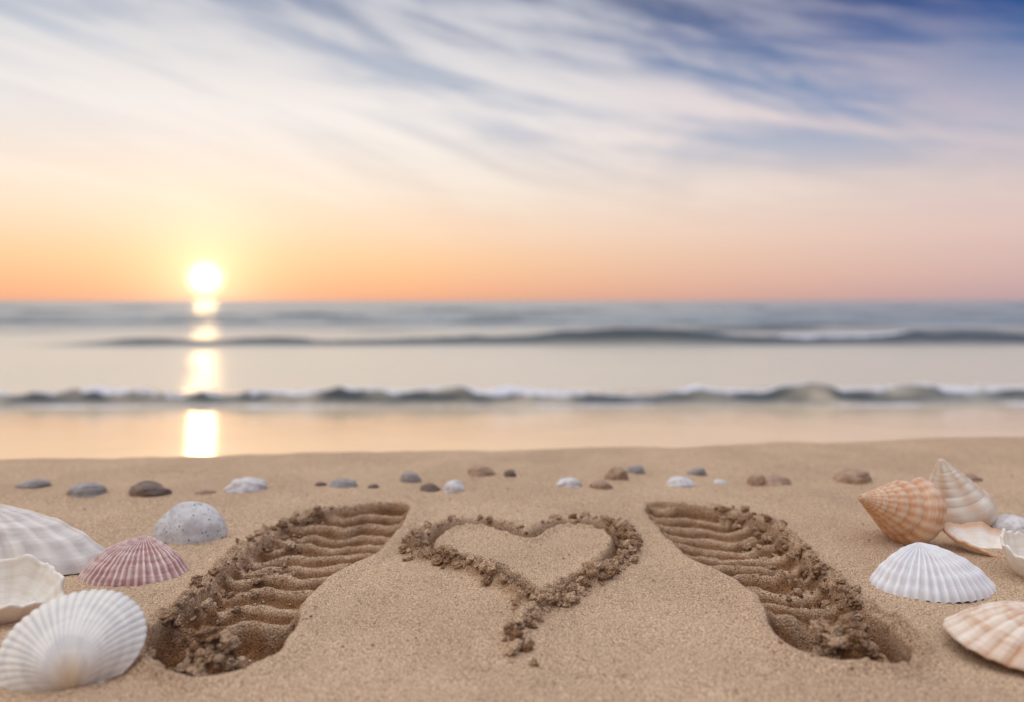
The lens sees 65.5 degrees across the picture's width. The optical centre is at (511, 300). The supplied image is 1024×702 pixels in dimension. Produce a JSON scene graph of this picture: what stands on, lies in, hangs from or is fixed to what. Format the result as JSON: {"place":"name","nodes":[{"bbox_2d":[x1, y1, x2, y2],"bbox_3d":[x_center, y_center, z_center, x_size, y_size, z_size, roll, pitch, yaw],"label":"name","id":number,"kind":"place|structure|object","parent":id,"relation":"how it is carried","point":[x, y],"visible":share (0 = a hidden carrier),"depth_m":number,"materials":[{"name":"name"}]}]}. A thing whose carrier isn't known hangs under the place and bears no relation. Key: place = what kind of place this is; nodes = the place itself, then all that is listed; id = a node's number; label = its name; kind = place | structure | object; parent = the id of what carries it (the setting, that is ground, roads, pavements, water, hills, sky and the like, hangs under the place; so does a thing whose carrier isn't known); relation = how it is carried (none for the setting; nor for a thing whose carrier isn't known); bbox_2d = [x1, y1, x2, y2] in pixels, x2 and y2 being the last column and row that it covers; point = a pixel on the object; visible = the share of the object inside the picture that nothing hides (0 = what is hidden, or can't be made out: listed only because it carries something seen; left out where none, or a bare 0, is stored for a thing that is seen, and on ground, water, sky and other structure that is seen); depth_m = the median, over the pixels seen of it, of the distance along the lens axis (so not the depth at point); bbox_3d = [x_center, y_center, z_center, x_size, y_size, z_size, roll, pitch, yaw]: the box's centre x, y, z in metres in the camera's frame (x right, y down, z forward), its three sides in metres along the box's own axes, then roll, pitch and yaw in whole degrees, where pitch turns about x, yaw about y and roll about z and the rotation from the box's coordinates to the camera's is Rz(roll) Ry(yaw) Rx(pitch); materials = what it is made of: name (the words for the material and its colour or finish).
{"place":"outdoors","nodes":[
{"label":"outdoors","id":0,"kind":"place"},
{"bbox_2d":[0,300,1023,459],"bbox_3d":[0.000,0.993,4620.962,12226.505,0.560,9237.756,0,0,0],"label":"sea water","id":1,"kind":"structure","parent":0,"point":[108,379],"depth_m":13.10,"materials":[{"name":"grey liquid"}]},
{"bbox_2d":[0,437,1023,701],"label":"sand beach","id":2,"kind":"structure","parent":0,"point":[664,635],"depth_m":0.67,"materials":[{"name":"beige sand"}]},
{"bbox_2d":[0,554,64,623],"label":"broken clam shell","id":3,"kind":"object","parent":2,"relation":"on","point":[29,583],"visible":0.82,"depth_m":0.57},
{"bbox_2d":[15,479,51,488],"bbox_3d":[-0.570,0.220,0.947,0.041,0.015,0.030,0,0,2],"label":"beach pebble","id":4,"kind":"object","parent":2,"relation":"on","point":[35,483],"visible":0.71,"depth_m":0.94,"materials":[{"name":"grey stone"}]},
{"bbox_2d":[0,504,104,574],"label":"clam shell","id":5,"kind":"object","parent":2,"relation":"on","point":[61,547],"visible":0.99,"depth_m":0.65},
{"bbox_2d":[0,589,146,691],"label":"scallop shell","id":6,"kind":"object","parent":2,"relation":"on","point":[77,639],"visible":1,"depth_m":0.46},
{"bbox_2d":[66,482,106,497],"bbox_3d":[-0.483,0.217,0.905,0.042,0.019,0.031,0,0,3],"label":"beach pebble","id":7,"kind":"object","parent":2,"relation":"on","point":[84,490],"visible":0.98,"depth_m":0.90,"materials":[{"name":"grey stone"}]},
{"bbox_2d":[78,535,188,586],"bbox_3d":[-0.306,0.210,0.645,0.088,0.030,0.065,0,-2,4],"label":"cockle shell","id":8,"kind":"object","parent":2,"relation":"on","point":[140,560],"visible":1,"depth_m":0.63},
{"bbox_2d":[128,480,171,496],"bbox_3d":[-0.411,0.216,0.905,0.050,0.020,0.037,0,0,4],"label":"beach pebble","id":9,"kind":"object","parent":2,"relation":"on","point":[147,488],"visible":0.81,"depth_m":0.89,"materials":[{"name":"brown stone"}]},
{"bbox_2d":[152,502,227,544],"bbox_3d":[-0.303,0.215,0.748,0.068,0.052,0.045,-5,0,-6],"label":"speckled stone","id":10,"kind":"object","parent":2,"relation":"on","point":[185,523],"visible":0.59,"depth_m":0.73,"materials":[{"name":"white stone"}]},
{"bbox_2d":[194,489,215,494],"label":"beach pebble","id":11,"kind":"object","parent":2,"relation":"on","point":[205,491],"visible":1,"depth_m":0.90,"materials":[{"name":"beige stone"}]},
{"bbox_2d":[224,477,267,493],"bbox_3d":[-0.306,0.215,0.915,0.048,0.024,0.034,0,0,-4],"label":"beach pebble","id":12,"kind":"object","parent":2,"relation":"on","point":[244,485],"visible":0.84,"depth_m":0.91,"materials":[{"name":"white stone"}]},
{"bbox_2d":[104,497,438,701],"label":"shoe footprint","id":13,"kind":"object","parent":2,"relation":"on","point":[227,621],"visible":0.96,"depth_m":0.59},
{"bbox_2d":[315,482,326,485],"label":"beach pebble","id":14,"kind":"object","parent":2,"relation":"on","point":[320,484],"visible":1,"depth_m":0.93,"materials":[{"name":"brown stone"}]},
{"bbox_2d":[329,478,357,487],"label":"beach pebble","id":15,"kind":"object","parent":2,"relation":"on","point":[343,483],"visible":0.81,"depth_m":0.93,"materials":[{"name":"grey stone"}]},
{"bbox_2d":[367,484,378,487],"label":"beach pebble","id":16,"kind":"object","parent":2,"relation":"on","point":[373,486],"visible":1,"depth_m":0.92,"materials":[{"name":"brown stone"}]},
{"bbox_2d":[400,471,421,482],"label":"beach pebble","id":17,"kind":"object","parent":2,"relation":"on","point":[409,477],"visible":0.69,"depth_m":0.98,"materials":[{"name":"grey stone"}]},
{"bbox_2d":[420,483,440,491],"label":"beach pebble","id":18,"kind":"object","parent":2,"relation":"on","point":[429,487],"visible":0.82,"depth_m":0.92,"materials":[{"name":"brown stone"}]},
{"bbox_2d":[443,480,464,492],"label":"beach pebble","id":19,"kind":"object","parent":2,"relation":"on","point":[453,486],"visible":0.69,"depth_m":0.91,"materials":[{"name":"white stone"}]},
{"bbox_2d":[467,465,495,476],"bbox_3d":[-0.037,0.215,0.992,0.032,0.019,0.031,0,0,-21],"label":"beach pebble","id":20,"kind":"object","parent":2,"relation":"on","point":[479,470],"visible":0.74,"depth_m":0.98,"materials":[{"name":"beige stone"}]},
{"bbox_2d":[504,469,516,476],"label":"beach pebble","id":21,"kind":"object","parent":2,"relation":"on","point":[510,473],"visible":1,"depth_m":0.98,"materials":[{"name":"brown stone"}]},
{"bbox_2d":[13,465,1020,699],"bbox_3d":[0.001,0.225,0.735,1.599,0.030,0.631,0,0,0],"label":"shell grit","id":22,"kind":"object","parent":2,"relation":"on","point":[306,618],"visible":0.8,"depth_m":0.70,"materials":[{"name":"beige sand"}]},
{"bbox_2d":[398,510,649,665],"bbox_3d":[-0.012,0.216,0.669,0.220,0.036,0.325,0,0,26],"label":"heart drawing","id":23,"kind":"object","parent":2,"relation":"on","point":[532,596],"visible":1,"depth_m":0.66},
{"bbox_2d":[555,478,581,487],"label":"beach pebble","id":24,"kind":"object","parent":2,"relation":"on","point":[570,482],"visible":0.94,"depth_m":0.93,"materials":[{"name":"white stone"}]},
{"bbox_2d":[589,480,612,489],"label":"beach pebble","id":25,"kind":"object","parent":2,"relation":"on","point":[601,484],"visible":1,"depth_m":0.92,"materials":[{"name":"beige stone"}]},
{"bbox_2d":[604,467,628,480],"bbox_3d":[0.128,0.214,0.973,0.030,0.021,0.022,0,0,-15],"label":"beach pebble","id":26,"kind":"object","parent":2,"relation":"on","point":[616,473],"visible":0.84,"depth_m":0.97,"materials":[{"name":"beige stone"}]},
{"bbox_2d":[627,465,644,473],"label":"beach pebble","id":27,"kind":"object","parent":2,"relation":"on","point":[637,469],"visible":0.81,"depth_m":1.01,"materials":[{"name":"grey stone"}]},
{"bbox_2d":[666,476,695,486],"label":"beach pebble","id":28,"kind":"object","parent":2,"relation":"on","point":[677,481],"visible":0.85,"depth_m":0.94,"materials":[{"name":"white stone"}]},
{"bbox_2d":[687,468,706,475],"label":"beach pebble","id":29,"kind":"object","parent":2,"relation":"on","point":[698,471],"visible":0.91,"depth_m":1.00,"materials":[{"name":"grey stone"}]},
{"bbox_2d":[713,479,726,484],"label":"beach pebble","id":30,"kind":"object","parent":2,"relation":"on","point":[720,482],"visible":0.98,"depth_m":0.96,"materials":[{"name":"white stone"}]},
{"bbox_2d":[747,474,765,485],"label":"beach pebble","id":31,"kind":"object","parent":2,"relation":"on","point":[755,480],"visible":0.77,"depth_m":0.95,"materials":[{"name":"beige stone"}]},
{"bbox_2d":[764,475,790,485],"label":"beach pebble","id":32,"kind":"object","parent":2,"relation":"on","point":[773,480],"visible":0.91,"depth_m":0.95,"materials":[{"name":"beige stone"}]},
{"bbox_2d":[618,497,964,690],"bbox_3d":[0.196,0.226,0.669,0.174,0.052,0.446,0,0,0],"label":"shoe footprint","id":33,"kind":"object","parent":2,"relation":"on","point":[803,605],"visible":0.99,"depth_m":0.59},
{"bbox_2d":[833,469,871,484],"bbox_3d":[0.417,0.218,0.976,0.050,0.021,0.039,0,0,-9],"label":"beach pebble","id":34,"kind":"object","parent":2,"relation":"on","point":[852,476],"visible":0.85,"depth_m":0.96,"materials":[{"name":"beige stone"}]},
{"bbox_2d":[857,477,946,544],"bbox_3d":[0.348,0.191,0.722,0.082,0.060,0.053,0,0,6],"label":"whelk shell","id":35,"kind":"object","parent":2,"relation":"on","point":[914,510],"visible":0.99,"depth_m":0.70},
{"bbox_2d":[869,542,996,602],"bbox_3d":[0.325,0.208,0.616,0.094,0.032,0.069,0,-2,-3],"label":"cockle shell","id":36,"kind":"object","parent":2,"relation":"on","point":[925,572],"visible":1,"depth_m":0.60},
{"bbox_2d":[929,458,996,525],"bbox_3d":[0.435,0.190,0.779,0.058,0.071,0.066,0,0,-44],"label":"cone shell","id":37,"kind":"object","parent":2,"relation":"on","point":[967,500],"visible":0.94,"depth_m":0.76},
{"bbox_2d":[964,473,982,481],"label":"beach pebble","id":38,"kind":"object","parent":2,"relation":"on","point":[973,477],"visible":0.45,"depth_m":0.98,"materials":[{"name":"beige stone"}]},
{"bbox_2d":[942,521,1005,557],"bbox_3d":[0.420,0.214,0.701,0.078,0.018,0.049,8,15,10],"label":"oyster shell","id":39,"kind":"object","parent":2,"relation":"on","point":[974,537],"visible":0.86,"depth_m":0.71},
{"bbox_2d":[942,601,1023,670],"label":"scallop shell","id":40,"kind":"object","parent":2,"relation":"on","point":[993,631],"visible":1,"depth_m":0.49},
{"bbox_2d":[990,514,1023,533],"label":"white stone","id":41,"kind":"object","parent":2,"relation":"on","point":[1013,523],"visible":0.42,"depth_m":0.76,"materials":[{"name":"white stone"}]},
{"bbox_2d":[1000,528,1023,576],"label":"broken clam shell","id":42,"kind":"object","parent":2,"relation":"on","point":[1012,544],"visible":1,"depth_m":0.64},
{"bbox_2d":[0,0,1023,299],"label":"sky","id":43,"kind":"structure","parent":0,"point":[150,149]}
]}

